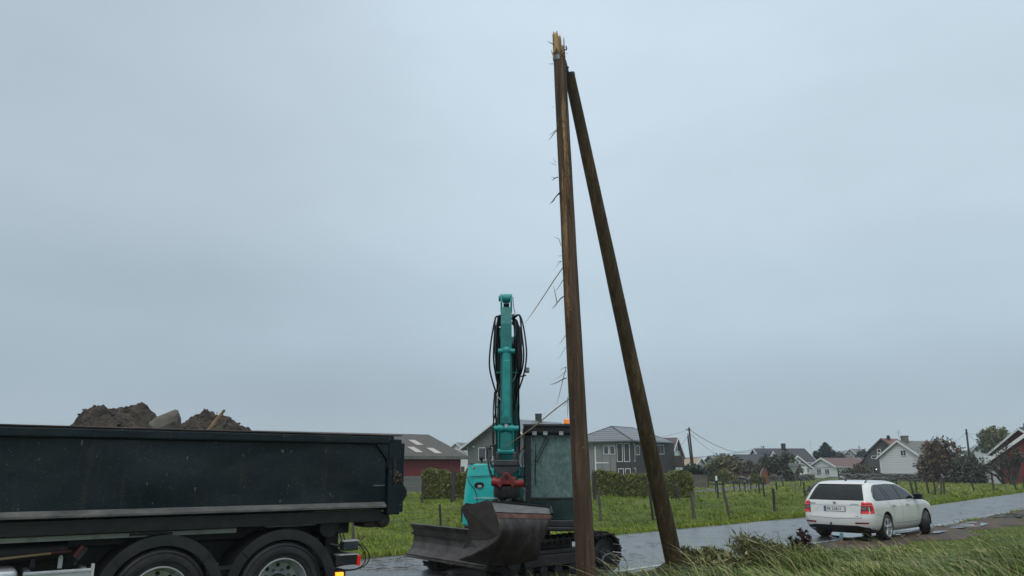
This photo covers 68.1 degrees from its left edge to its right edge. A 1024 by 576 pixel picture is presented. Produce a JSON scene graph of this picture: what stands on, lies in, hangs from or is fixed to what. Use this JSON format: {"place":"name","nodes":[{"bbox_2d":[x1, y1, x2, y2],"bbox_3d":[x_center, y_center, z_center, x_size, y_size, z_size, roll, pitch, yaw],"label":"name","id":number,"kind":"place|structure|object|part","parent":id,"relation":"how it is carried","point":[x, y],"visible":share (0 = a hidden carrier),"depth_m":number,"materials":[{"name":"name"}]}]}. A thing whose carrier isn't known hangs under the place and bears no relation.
{"place":"outdoors","nodes":[
{"label":"outdoors","id":0,"kind":"place"},
{"bbox_2d":[0,0,1023,459],"label":"sky","id":1,"kind":"structure","parent":0,"point":[274,215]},
{"bbox_2d":[338,492,1023,575],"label":"road","id":2,"kind":"structure","parent":0,"point":[941,514],"depth_m":19.91,"materials":[{"name":"grey asphalt"}]},
{"bbox_2d":[0,424,406,575],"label":"dump truck","id":3,"kind":"object","parent":2,"relation":"on","point":[124,501],"visible":1,"depth_m":8.26,"materials":[{"name":"metal"}]},
{"bbox_2d":[0,544,87,559],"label":"broom","id":4,"kind":"object","parent":3,"relation":"in","point":[78,553],"visible":1,"depth_m":7.63,"materials":[{"name":"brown wood"}]},
{"bbox_2d":[70,402,251,430],"bbox_3d":[-4.625,1.713,9.049,5.800,0.694,2.210,10,-16,-35],"label":"soil heap","id":5,"kind":"object","parent":3,"relation":"in","point":[140,415],"visible":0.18,"depth_m":8.87,"materials":[{"name":"brown soil"}]},
{"bbox_2d":[148,409,181,428],"bbox_3d":[-4.076,1.648,8.906,0.501,0.447,0.415,10,-16,-35],"label":"boulder","id":6,"kind":"object","parent":5,"relation":"on","point":[171,419],"visible":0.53,"depth_m":8.79,"materials":[{"name":"stone"}]},
{"bbox_2d":[207,409,225,429],"bbox_3d":[-3.594,1.650,9.063,0.291,0.404,0.035,10,-16,-35],"label":"wood stick","id":7,"kind":"object","parent":5,"relation":"on","point":[216,419],"visible":0.56,"depth_m":9.09,"materials":[{"name":"brown wood"}]},
{"bbox_2d":[403,294,621,575],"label":"excavator","id":8,"kind":"object","parent":2,"relation":"on","point":[514,511],"visible":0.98,"depth_m":12.59,"materials":[{"name":"paint"}]},
{"bbox_2d":[531,499,573,519],"bbox_3d":[0.690,3.683,12.606,0.760,0.325,0.012,0,-13,0],"label":"lower window","id":9,"kind":"structure","parent":8,"relation":"in","point":[563,509],"depth_m":12.61,"materials":[{"name":"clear glass"}]},
{"bbox_2d":[362,501,1022,570],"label":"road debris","id":10,"kind":"object","parent":2,"relation":"on","point":[621,560],"visible":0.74,"depth_m":14.72,"materials":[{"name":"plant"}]},
{"bbox_2d":[598,508,1023,574],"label":"edge line","id":11,"kind":"object","parent":2,"relation":"on","point":[824,541],"visible":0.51,"depth_m":19.74,"materials":[{"name":"white paint"}]},
{"bbox_2d":[831,532,900,537],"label":"puddle","id":12,"kind":"object","parent":2,"relation":"on","point":[853,534],"visible":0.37,"depth_m":20.46,"materials":[{"name":"grey liquid"}]},
{"bbox_2d":[805,477,931,539],"bbox_3d":[9.848,5.966,20.782,4.818,1.563,2.170,12,-18,-42],"label":"parked car","id":13,"kind":"object","parent":2,"relation":"on","point":[877,507],"visible":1,"depth_m":19.47,"materials":[{"name":"white paint"}]},
{"bbox_3d":[8.394,5.257,19.557,0.376,0.401,1.423,12,-18,-42],"label":"rear window","id":14,"kind":"part","parent":13,"relation":"part of","materials":[{"name":"black glass"}]},
{"bbox_3d":[9.318,5.218,19.328,0.720,0.351,0.145,12,-18,-42],"label":"side window","id":15,"kind":"part","parent":13,"relation":"part of","materials":[{"name":"grey glass"}]},
{"bbox_3d":[9.880,5.334,19.845,0.895,0.366,0.153,12,-18,-42],"label":"side window","id":16,"kind":"part","parent":13,"relation":"part of","materials":[{"name":"grey glass"}]},
{"bbox_3d":[10.534,5.478,20.435,1.010,0.359,0.148,12,-18,-42],"label":"side window","id":17,"kind":"part","parent":13,"relation":"part of","materials":[{"name":"grey glass"}]},
{"bbox_2d":[338,478,1023,575],"bbox_3d":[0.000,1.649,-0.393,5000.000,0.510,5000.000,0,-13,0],"label":"ground","id":18,"kind":"structure","parent":0,"point":[966,543],"depth_m":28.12,"materials":[{"name":"green plant"}]},
{"bbox_2d":[351,522,354,538],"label":"fence post","id":19,"kind":"object","parent":18,"relation":"on","point":[353,531],"visible":0.41,"depth_m":19.20,"materials":[{"name":"grey wood"}]},
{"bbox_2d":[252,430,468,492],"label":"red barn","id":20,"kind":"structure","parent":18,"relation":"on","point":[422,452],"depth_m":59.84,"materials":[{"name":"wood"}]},
{"bbox_2d":[421,476,423,502],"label":"fence post","id":21,"kind":"object","parent":18,"relation":"on","point":[422,496],"visible":1,"depth_m":42.18,"materials":[{"name":"wood"}]},
{"bbox_2d":[439,504,441,525],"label":"fence post","id":22,"kind":"object","parent":18,"relation":"on","point":[440,520],"visible":0.69,"depth_m":23.06,"materials":[{"name":"grey wood"}]},
{"bbox_2d":[420,467,467,498],"bbox_3d":[-3.932,11.619,45.128,2.934,1.866,2.212,0,-13,0],"label":"hedge","id":23,"kind":"object","parent":18,"relation":"on","point":[437,483],"visible":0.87,"depth_m":44.25,"materials":[{"name":"green plant"}]},
{"bbox_2d":[450,472,455,501],"bbox_3d":[-3.281,11.132,42.225,0.282,1.758,0.278,0,-13,0],"label":"fence post","id":24,"kind":"object","parent":18,"relation":"on","point":[453,482],"visible":0.91,"depth_m":42.14,"materials":[{"name":"wood"}]},
{"bbox_2d":[451,442,466,471],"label":"white house","id":25,"kind":"structure","parent":18,"relation":"on","point":[456,445],"depth_m":160.93,"materials":[{"name":"wood"}]},
{"bbox_2d":[459,414,562,467],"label":"grey gabled house","id":26,"kind":"structure","parent":18,"relation":"on","point":[475,446],"depth_m":131.32,"materials":[{"name":"painted wood"},{"name":"roof tile"},{"name":"glass"}]},
{"bbox_2d":[478,447,492,459],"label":"window","id":27,"kind":"structure","parent":26,"relation":"in","point":[481,451],"depth_m":130.62,"materials":[{"name":"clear glass"}]},
{"bbox_2d":[505,31,595,575],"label":"broken utility pole","id":28,"kind":"object","parent":18,"relation":"on","point":[583,526],"visible":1,"depth_m":10.03,"materials":[{"name":"brown wood"}]},
{"bbox_2d":[592,471,596,499],"bbox_3d":[4.965,11.953,45.490,0.259,1.825,0.271,0,-13,0],"label":"fence post","id":29,"kind":"object","parent":18,"relation":"on","point":[594,477],"visible":0.84,"depth_m":45.42,"materials":[{"name":"wood"}]},
{"bbox_2d":[597,491,601,520],"bbox_3d":[3.213,8.043,27.646,0.179,1.237,0.109,4,-14,-15],"label":"fence post","id":30,"kind":"object","parent":18,"relation":"on","point":[599,505],"visible":0.84,"depth_m":27.62,"materials":[{"name":"grey wood"}]},
{"bbox_2d":[602,553,619,575],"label":"cable loop","id":31,"kind":"object","parent":18,"relation":"on","point":[614,557],"visible":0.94,"depth_m":10.37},
{"bbox_2d":[217,489,1023,563],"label":"roadside grass","id":32,"kind":"structure","parent":18,"relation":"on","point":[631,530],"depth_m":24.99,"materials":[{"name":"green plant"}]},
{"bbox_2d":[566,61,682,566],"bbox_3d":[1.649,0.517,11.279,2.473,7.641,0.266,12,-18,-42],"label":"leaning strut pole","id":33,"kind":"object","parent":18,"relation":"on","point":[660,499],"visible":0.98,"depth_m":11.15,"materials":[{"name":"brown wood"}]},
{"bbox_2d":[588,426,674,479],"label":"grey hipped house","id":34,"kind":"structure","parent":18,"relation":"on","point":[616,448],"depth_m":118.26,"materials":[{"name":"painted wood"},{"name":"roof tile"},{"name":"glass"}]},
{"bbox_2d":[603,446,608,454],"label":"window","id":35,"kind":"structure","parent":34,"relation":"in","point":[605,448],"depth_m":118.28,"materials":[{"name":"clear glass"}]},
{"bbox_2d":[609,446,614,454],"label":"window","id":36,"kind":"structure","parent":34,"relation":"in","point":[612,448],"depth_m":117.54,"materials":[{"name":"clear glass"}]},
{"bbox_2d":[624,443,629,461],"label":"window","id":37,"kind":"structure","parent":34,"relation":"in","point":[624,443],"depth_m":115.61,"materials":[{"name":"white wood"}]},
{"bbox_2d":[591,469,694,496],"bbox_3d":[8.564,12.826,50.017,6.650,1.784,2.458,0,-13,0],"label":"hedge","id":38,"kind":"object","parent":18,"relation":"on","point":[632,484],"visible":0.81,"depth_m":49.04,"materials":[{"name":"green plant"}]},
{"bbox_2d":[647,484,654,520],"bbox_3d":[5.011,7.808,27.290,0.222,1.474,0.107,2,-14,-10],"label":"fence post","id":39,"kind":"object","parent":18,"relation":"on","point":[651,507],"visible":0.72,"depth_m":27.26,"materials":[{"name":"grey wood"}]},
{"bbox_2d":[642,562,702,575],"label":"earth mound","id":40,"kind":"object","parent":18,"relation":"on","point":[676,568],"visible":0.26,"depth_m":10.97,"materials":[{"name":"soil"}]},
{"bbox_2d":[665,437,685,469],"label":"white house","id":41,"kind":"structure","parent":18,"relation":"on","point":[679,457],"depth_m":132.31,"materials":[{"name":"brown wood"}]},
{"bbox_2d":[675,485,679,499],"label":"fence post","id":42,"kind":"object","parent":18,"relation":"on","point":[677,494],"visible":0.81,"depth_m":42.23,"materials":[{"name":"wood"}]},
{"bbox_2d":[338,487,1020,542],"bbox_3d":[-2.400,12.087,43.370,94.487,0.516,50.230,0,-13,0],"label":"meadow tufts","id":43,"kind":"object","parent":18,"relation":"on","point":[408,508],"visible":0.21,"depth_m":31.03,"materials":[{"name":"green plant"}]},
{"bbox_2d":[686,427,693,462],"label":"telegraph pole","id":44,"kind":"object","parent":18,"relation":"on","point":[690,448],"visible":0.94,"depth_m":109.80,"materials":[{"name":"grey wood"}]},
{"bbox_2d":[690,430,747,452],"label":"overhead wire","id":45,"kind":"object","parent":44,"relation":"attached to","point":[718,446],"visible":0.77,"depth_m":129.06,"materials":[{"name":"black metal"}]},
{"bbox_2d":[680,544,705,562],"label":"weed clump","id":46,"kind":"object","parent":18,"relation":"on","point":[685,549],"visible":0.27,"depth_m":11.62,"materials":[{"name":"green plant"}]},
{"bbox_2d":[690,491,695,518],"bbox_3d":[6.590,7.985,27.583,0.180,1.126,0.134,6,-15,-23],"label":"fence post","id":47,"kind":"object","parent":18,"relation":"on","point":[692,505],"visible":0.84,"depth_m":27.55,"materials":[{"name":"grey wood"}]},
{"bbox_2d":[683,457,705,467],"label":"white house","id":48,"kind":"structure","parent":18,"relation":"on","point":[698,461],"depth_m":150.03,"materials":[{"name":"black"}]},
{"bbox_2d":[681,462,708,486],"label":"garden shrub","id":49,"kind":"object","parent":18,"relation":"on","point":[694,469],"visible":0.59,"depth_m":75.64,"materials":[{"name":"green plant"}]},
{"bbox_2d":[692,475,706,487],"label":"board fence","id":50,"kind":"object","parent":18,"relation":"on","point":[702,482],"visible":0.46,"depth_m":72.21,"materials":[{"name":"wood"}]},
{"bbox_2d":[683,551,720,571],"bbox_3d":[2.769,4.075,11.173,0.590,0.370,0.433,0,-13,0],"label":"weed clump","id":51,"kind":"object","parent":18,"relation":"on","point":[691,560],"visible":0.68,"depth_m":11.07,"materials":[{"name":"green plant"}]},
{"bbox_2d":[707,478,722,487],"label":"plank barrier","id":52,"kind":"object","parent":18,"relation":"on","point":[708,480],"visible":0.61,"depth_m":72.14,"materials":[{"name":"grey wood"}]},
{"bbox_2d":[699,545,731,563],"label":"weed clump","id":53,"kind":"object","parent":18,"relation":"on","point":[710,551],"visible":0.3,"depth_m":11.59,"materials":[{"name":"green plant"}]},
{"bbox_2d":[715,476,718,498],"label":"marker post","id":54,"kind":"object","parent":18,"relation":"on","point":[716,480],"visible":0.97,"depth_m":47.34,"materials":[{"name":"plastic"}]},
{"bbox_2d":[704,453,730,463],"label":"grey house","id":55,"kind":"structure","parent":18,"relation":"on","point":[707,459],"depth_m":215.05,"materials":[{"name":"stone"}]},
{"bbox_2d":[703,453,745,481],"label":"garden shrub","id":56,"kind":"object","parent":18,"relation":"on","point":[714,466],"visible":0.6,"depth_m":101.72,"materials":[{"name":"green plant"}]},
{"bbox_2d":[722,487,729,515],"bbox_3d":[8.323,8.358,29.361,0.322,1.238,0.116,1,-13,-5],"label":"fence post","id":57,"kind":"object","parent":18,"relation":"on","point":[726,501],"visible":0.82,"depth_m":29.34,"materials":[{"name":"grey wood"}]},
{"bbox_2d":[715,468,737,483],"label":"garden shrub","id":58,"kind":"object","parent":18,"relation":"on","point":[724,474],"visible":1,"depth_m":81.08,"materials":[{"name":"green plant"}]},
{"bbox_2d":[717,549,757,570],"bbox_3d":[3.302,4.073,11.216,0.544,0.434,0.560,0,-13,0],"label":"weed clump","id":59,"kind":"object","parent":18,"relation":"on","point":[726,555],"visible":0.66,"depth_m":11.11,"materials":[{"name":"green plant"}]},
{"bbox_2d":[726,476,753,484],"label":"stone wall","id":60,"kind":"structure","parent":18,"relation":"on","point":[743,479],"depth_m":88.12,"materials":[{"name":"grey stone"}]},
{"bbox_2d":[726,458,758,474],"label":"garden shrub","id":61,"kind":"object","parent":18,"relation":"on","point":[743,468],"visible":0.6,"depth_m":96.79,"materials":[{"name":"green plant"}]},
{"bbox_2d":[729,473,758,476],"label":"hedge","id":62,"kind":"object","parent":18,"relation":"on","point":[737,474],"visible":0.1,"depth_m":93.96,"materials":[{"name":"green plant"}]},
{"bbox_2d":[724,526,765,566],"bbox_3d":[3.759,4.155,12.159,0.663,0.688,0.686,-9,-16,32],"label":"weed clump","id":63,"kind":"object","parent":18,"relation":"on","point":[737,549],"visible":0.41,"depth_m":12.11,"materials":[{"name":"green plant"}]},
{"bbox_2d":[735,532,775,568],"bbox_3d":[3.859,4.170,11.964,0.649,0.652,0.621,0,-13,0],"label":"weed clump","id":64,"kind":"object","parent":18,"relation":"on","point":[760,551],"visible":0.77,"depth_m":11.90,"materials":[{"name":"green plant"}]},
{"bbox_2d":[748,474,764,483],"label":"hedge","id":65,"kind":"object","parent":18,"relation":"on","point":[754,478],"visible":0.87,"depth_m":87.73,"materials":[{"name":"green plant"}]},
{"bbox_2d":[760,467,769,483],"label":"upright boat","id":66,"kind":"object","parent":18,"relation":"on","point":[764,472],"visible":0.66,"depth_m":89.39,"materials":[{"name":"orange"}]},
{"bbox_2d":[725,443,815,474],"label":"black roofed house","id":67,"kind":"structure","parent":18,"relation":"on","point":[805,456],"depth_m":154.28,"materials":[{"name":"white paint"}]},
{"bbox_2d":[772,488,775,511],"bbox_3d":[11.155,9.103,32.266,0.125,1.102,0.141,0,-13,0],"label":"fence post","id":68,"kind":"object","parent":18,"relation":"on","point":[773,500],"visible":0.87,"depth_m":32.24,"materials":[{"name":"grey wood"}]},
{"bbox_2d":[529,528,1023,575],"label":"verge grass","id":69,"kind":"structure","parent":18,"relation":"on","point":[883,568],"depth_m":11.53,"materials":[{"name":"green plant"}]},
{"bbox_2d":[764,538,791,562],"bbox_3d":[4.249,4.265,12.214,0.502,0.495,0.682,-7,-15,28],"label":"weed clump","id":70,"kind":"object","parent":18,"relation":"on","point":[776,545],"visible":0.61,"depth_m":12.16,"materials":[{"name":"green plant"}]},
{"bbox_2d":[752,449,805,480],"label":"garden tree","id":71,"kind":"object","parent":18,"relation":"on","point":[776,464],"visible":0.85,"depth_m":108.21,"materials":[{"name":"green plant"}]},
{"bbox_2d":[560,524,1023,575],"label":"dry stalks","id":72,"kind":"object","parent":18,"relation":"on","point":[814,572],"visible":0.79,"depth_m":10.84,"materials":[{"name":"green plant"}]},
{"bbox_2d":[769,474,814,481],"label":"stone wall","id":73,"kind":"structure","parent":18,"relation":"on","point":[804,477],"depth_m":109.29,"materials":[{"name":"grey stone"}]},
{"bbox_2d":[788,463,798,494],"bbox_3d":[19.754,13.330,52.881,0.792,2.173,0.140,0,-13,0],"label":"give way sign","id":74,"kind":"object","parent":18,"relation":"on","point":[793,466],"visible":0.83,"depth_m":53.01,"materials":[{"name":"metal"}]},
{"bbox_2d":[788,531,803,545],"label":"dock plant","id":75,"kind":"object","parent":18,"relation":"on","point":[797,539],"visible":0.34,"depth_m":12.71,"materials":[{"name":"brown plant"}]},
{"bbox_2d":[779,539,813,556],"bbox_3d":[4.687,4.349,12.533,0.631,0.505,0.495,-7,-15,28],"label":"weed clump","id":76,"kind":"object","parent":18,"relation":"on","point":[800,547],"visible":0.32,"depth_m":12.46,"materials":[{"name":"green plant"}]},
{"bbox_2d":[796,526,813,547],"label":"dock plant","id":77,"kind":"object","parent":18,"relation":"on","point":[808,538],"visible":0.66,"depth_m":12.72,"materials":[{"name":"brown plant"}]},
{"bbox_2d":[803,481,820,492],"bbox_3d":[22.116,14.631,55.755,0.160,0.794,4.884,-9,-16,34],"label":"diagonal rail","id":78,"kind":"object","parent":18,"relation":"on","point":[807,489],"visible":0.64,"depth_m":55.28,"materials":[{"name":"grey wood"}]},
{"bbox_2d":[809,543,832,559],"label":"weed clump","id":79,"kind":"object","parent":18,"relation":"on","point":[819,550],"visible":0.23,"depth_m":12.91,"materials":[{"name":"green plant"}]},
{"bbox_2d":[815,442,836,459],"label":"conifer tree","id":80,"kind":"object","parent":18,"relation":"on","point":[824,450],"visible":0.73,"depth_m":170.56,"materials":[{"name":"green plant"}]},
{"bbox_2d":[810,457,861,477],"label":"white cottage","id":81,"kind":"structure","parent":18,"relation":"on","point":[826,467],"depth_m":145.48,"materials":[{"name":"red tile"}]},
{"bbox_2d":[832,450,845,457],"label":"garden tree","id":82,"kind":"object","parent":18,"relation":"on","point":[839,455],"visible":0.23,"depth_m":180.02,"materials":[{"name":"green plant"}]},
{"bbox_2d":[839,533,843,541],"bbox_3d":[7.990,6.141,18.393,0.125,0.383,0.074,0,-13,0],"label":"drink can","id":83,"kind":"object","parent":18,"relation":"on","point":[841,536],"visible":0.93,"depth_m":18.39,"materials":[{"name":"blue metal"}]},
{"bbox_2d":[838,449,866,457],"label":"pale house","id":84,"kind":"structure","parent":18,"relation":"on","point":[850,453],"depth_m":254.48,"materials":[{"name":"wood"}]},
{"bbox_2d":[839,463,872,474],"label":"garden shrub","id":85,"kind":"object","parent":18,"relation":"on","point":[858,469],"visible":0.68,"depth_m":124.25,"materials":[{"name":"green plant"}]},
{"bbox_2d":[855,448,865,456],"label":"garden tree","id":86,"kind":"object","parent":18,"relation":"on","point":[862,452],"visible":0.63,"depth_m":195.42,"materials":[{"name":"green plant"}]},
{"bbox_2d":[858,435,897,473],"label":"dark wooden house","id":87,"kind":"structure","parent":18,"relation":"on","point":[870,461],"depth_m":140.92,"materials":[{"name":"grey wood"}]},
{"bbox_2d":[872,467,879,473],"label":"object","id":88,"kind":"structure","parent":87,"relation":"in","point":[875,471],"depth_m":140.46,"materials":[{"name":"glass"}]},
{"bbox_2d":[838,473,928,481],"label":"stone wall","id":89,"kind":"structure","parent":18,"relation":"on","point":[907,477],"depth_m":109.58,"materials":[{"name":"grey stone"}]},
{"bbox_2d":[876,432,960,476],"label":"white gabled house","id":90,"kind":"structure","parent":18,"relation":"on","point":[899,456],"depth_m":121.39,"materials":[{"name":"painted wood"},{"name":"roof tiles"},{"name":"glass"}]},
{"bbox_2d":[900,450,906,455],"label":"window","id":91,"kind":"structure","parent":90,"relation":"in","point":[902,452],"depth_m":120.62,"materials":[{"name":"white glass"}]},
{"bbox_2d":[912,460,925,481],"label":"garden tree","id":92,"kind":"object","parent":18,"relation":"on","point":[924,480],"visible":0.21,"depth_m":102.22,"materials":[{"name":"green plant"}]},
{"bbox_2d":[932,476,936,494],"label":"fence post","id":93,"kind":"object","parent":18,"relation":"on","point":[934,485],"visible":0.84,"depth_m":52.91,"materials":[{"name":"grey wood"}]},
{"bbox_2d":[931,476,941,494],"bbox_3d":[30.145,14.072,53.832,1.003,1.385,0.138,0,-13,0],"label":"braced corner post","id":94,"kind":"object","parent":18,"relation":"on","point":[940,482],"visible":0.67,"depth_m":53.81,"materials":[{"name":"grey wood"}]},
{"bbox_2d":[915,435,965,482],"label":"garden tree","id":95,"kind":"object","parent":18,"relation":"on","point":[936,464],"visible":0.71,"depth_m":98.00,"materials":[{"name":"brown plant"}]},
{"bbox_2d":[942,478,944,494],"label":"fence post","id":96,"kind":"object","parent":18,"relation":"on","point":[943,486],"visible":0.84,"depth_m":53.48,"materials":[{"name":"grey wood"}]},
{"bbox_2d":[943,452,991,482],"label":"thicket","id":97,"kind":"object","parent":18,"relation":"on","point":[967,468],"visible":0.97,"depth_m":93.64,"materials":[{"name":"green plant"}]},
{"bbox_2d":[965,429,969,456],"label":"telegraph pole","id":98,"kind":"object","parent":18,"relation":"on","point":[966,433],"visible":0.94,"depth_m":97.94,"materials":[{"name":"grey wood"}]},
{"bbox_2d":[964,444,990,475],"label":"white house","id":99,"kind":"structure","parent":18,"relation":"on","point":[974,449],"depth_m":199.47,"materials":[{"name":"wood"}]},
{"bbox_2d":[937,509,1021,525],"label":"edge grass","id":100,"kind":"structure","parent":18,"relation":"on","point":[978,518],"depth_m":27.08,"materials":[{"name":"green plant"}]},
{"bbox_2d":[976,425,1009,455],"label":"round tree","id":101,"kind":"object","parent":18,"relation":"on","point":[991,438],"visible":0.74,"depth_m":146.41,"materials":[{"name":"green plant"}]},
{"bbox_2d":[991,474,994,490],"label":"fence post","id":102,"kind":"object","parent":18,"relation":"on","point":[992,482],"visible":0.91,"depth_m":63.95,"materials":[{"name":"wood"}]},
{"bbox_2d":[979,456,1008,484],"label":"bare tree","id":103,"kind":"object","parent":18,"relation":"on","point":[1002,479],"visible":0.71,"depth_m":86.42,"materials":[{"name":"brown plant"}]},
{"bbox_2d":[984,423,1023,483],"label":"red house","id":104,"kind":"structure","parent":18,"relation":"on","point":[1015,438],"depth_m":94.17,"materials":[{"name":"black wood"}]},
{"bbox_2d":[986,437,1023,484],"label":"bare tree","id":105,"kind":"object","parent":18,"relation":"on","point":[1004,462],"visible":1,"depth_m":83.48,"materials":[{"name":"brown plant"}]},
{"bbox_2d":[694,483,774,491],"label":"gravel track","id":106,"kind":"structure","parent":0,"point":[742,487],"depth_m":65.81,"materials":[{"name":"grey gravel"}]},
{"bbox_2d":[710,531,838,573],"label":"tall verge grass","id":107,"kind":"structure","parent":0,"point":[800,558],"depth_m":11.56,"materials":[{"name":"green plant"}]},
{"bbox_2d":[604,510,1023,575],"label":"mud shoulder","id":108,"kind":"object","parent":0,"point":[996,522],"visible":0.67,"depth_m":20.62},
{"bbox_2d":[949,522,988,527],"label":"puddle","id":109,"kind":"object","parent":108,"relation":"on","point":[964,524],"visible":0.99,"depth_m":23.90,"materials":[{"name":"grey liquid"}]},
{"bbox_2d":[993,513,1023,516],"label":"puddle","id":110,"kind":"object","parent":108,"relation":"on","point":[1008,515],"visible":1,"depth_m":28.73,"materials":[{"name":"grey liquid"}]}
]}

